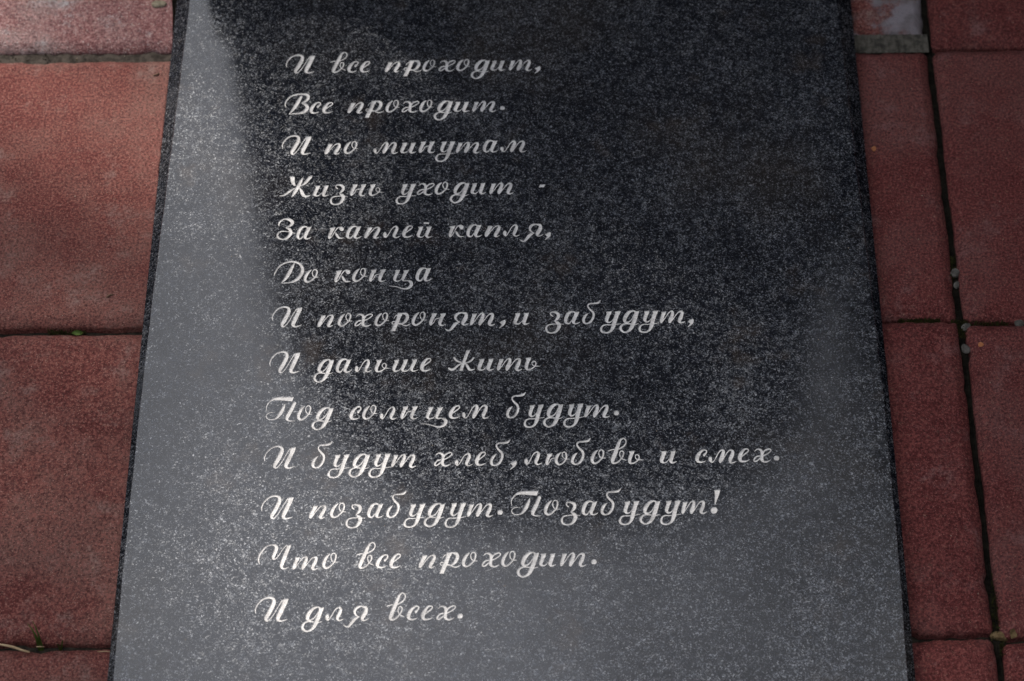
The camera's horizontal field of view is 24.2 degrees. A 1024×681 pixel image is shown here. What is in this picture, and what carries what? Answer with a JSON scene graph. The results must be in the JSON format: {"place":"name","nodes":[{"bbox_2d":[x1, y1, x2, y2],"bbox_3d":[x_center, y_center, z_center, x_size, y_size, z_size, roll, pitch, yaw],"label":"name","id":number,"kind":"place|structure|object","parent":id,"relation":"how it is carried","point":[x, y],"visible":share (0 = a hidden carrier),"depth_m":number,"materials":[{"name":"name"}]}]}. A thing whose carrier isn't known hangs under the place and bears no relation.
{"place":"outdoors","nodes":[
{"label":"outdoors","id":0,"kind":"place"},
{"bbox_2d":[0,0,1023,680],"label":"pavement","id":1,"kind":"structure","parent":0,"point":[942,108],"depth_m":2.07,"materials":[{"name":"tile"}]},
{"bbox_2d":[0,643,29,652],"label":"straw","id":2,"kind":"object","parent":1,"relation":"on","point":[14,647],"visible":1,"depth_m":1.90,"materials":[{"name":"beige plant"}]},
{"bbox_2d":[27,622,43,650],"bbox_3d":[-0.379,0.235,1.897,0.010,0.034,0.011,0,58,0],"label":"grass tuft","id":3,"kind":"object","parent":1,"relation":"on","point":[38,641],"visible":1,"depth_m":1.90,"materials":[{"name":"green plant"}]},
{"bbox_2d":[56,640,62,650],"bbox_3d":[-0.359,0.243,1.900,0.007,0.020,0.002,0,58,0],"label":"grass tuft","id":4,"kind":"object","parent":1,"relation":"on","point":[60,648],"visible":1,"depth_m":1.90,"materials":[{"name":"green plant"}]},
{"bbox_2d":[71,330,82,334],"bbox_3d":[-0.375,-0.006,2.061,0.011,0.002,0.005,-5,73,-9],"label":"leaf","id":5,"kind":"object","parent":1,"relation":"on","point":[76,332],"visible":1,"depth_m":2.06,"materials":[{"name":"green plant"}]},
{"bbox_2d":[151,0,166,7],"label":"cement crumb","id":6,"kind":"object","parent":1,"relation":"on","point":[157,4],"visible":1,"depth_m":2.25,"materials":[{"name":"beige concrete"}]},
{"bbox_2d":[4,54,1007,655],"bbox_3d":[-0.024,-0.046,2.086,1.031,0.008,0.360,18,60,11],"label":"moss","id":7,"kind":"object","parent":1,"relation":"on","point":[900,320],"visible":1,"depth_m":2.06,"materials":[{"name":"green plant"}]},
{"bbox_2d":[107,0,915,680],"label":"grave slab","id":8,"kind":"structure","parent":1,"relation":"on","point":[653,218],"depth_m":2.02,"materials":[{"name":"black stone"}]},
{"bbox_2d":[950,268,959,277],"bbox_3d":[0.388,-0.059,2.091,0.008,0.005,0.009,22,61,14],"label":"pebble","id":9,"kind":"object","parent":1,"relation":"on","point":[955,272],"visible":1,"depth_m":2.09,"materials":[{"name":"grey stone"}]},
{"bbox_2d":[953,281,958,288],"bbox_3d":[0.388,-0.049,2.084,0.005,0.004,0.008,14,59,9],"label":"pebble","id":10,"kind":"object","parent":1,"relation":"on","point":[956,285],"visible":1,"depth_m":2.08,"materials":[{"name":"grey stone"}]},
{"bbox_2d":[961,344,969,353],"bbox_3d":[0.390,0.007,2.050,0.008,0.006,0.010,-20,60,-11],"label":"pebble","id":11,"kind":"object","parent":1,"relation":"on","point":[965,348],"visible":1,"depth_m":2.05,"materials":[{"name":"grey stone"}]},
{"bbox_2d":[961,323,970,331],"bbox_3d":[0.392,-0.012,2.061,0.007,0.003,0.010,38,65,21],"label":"pebble","id":12,"kind":"object","parent":1,"relation":"on","point":[966,326],"visible":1,"depth_m":2.06,"materials":[{"name":"grey stone"}]},
{"bbox_2d":[990,631,1007,640],"bbox_3d":[0.391,0.236,1.909,0.018,0.006,0.008,2,58,1],"label":"dirt clod","id":13,"kind":"object","parent":1,"relation":"on","point":[1000,635],"visible":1,"depth_m":1.91,"materials":[{"name":"beige soil"}]},
{"bbox_2d":[1010,629,1016,638],"bbox_3d":[0.399,0.233,1.899,0.007,0.002,0.010,27,55,-1],"label":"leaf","id":14,"kind":"object","parent":1,"relation":"on","point":[1013,633],"visible":1,"depth_m":1.90,"materials":[{"name":"beige plant"}]},
{"bbox_2d":[1014,320,1023,325],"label":"pebble","id":15,"kind":"object","parent":1,"relation":"on","point":[1018,322],"visible":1,"depth_m":2.06,"materials":[{"name":"grey stone"}]},
{"bbox_2d":[20,16,1013,639],"bbox_3d":[0.007,-0.034,2.056,0.922,0.022,0.648,0,58,0],"label":"grit","id":16,"kind":"object","parent":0,"point":[656,430],"visible":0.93,"depth_m":2.07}
]}

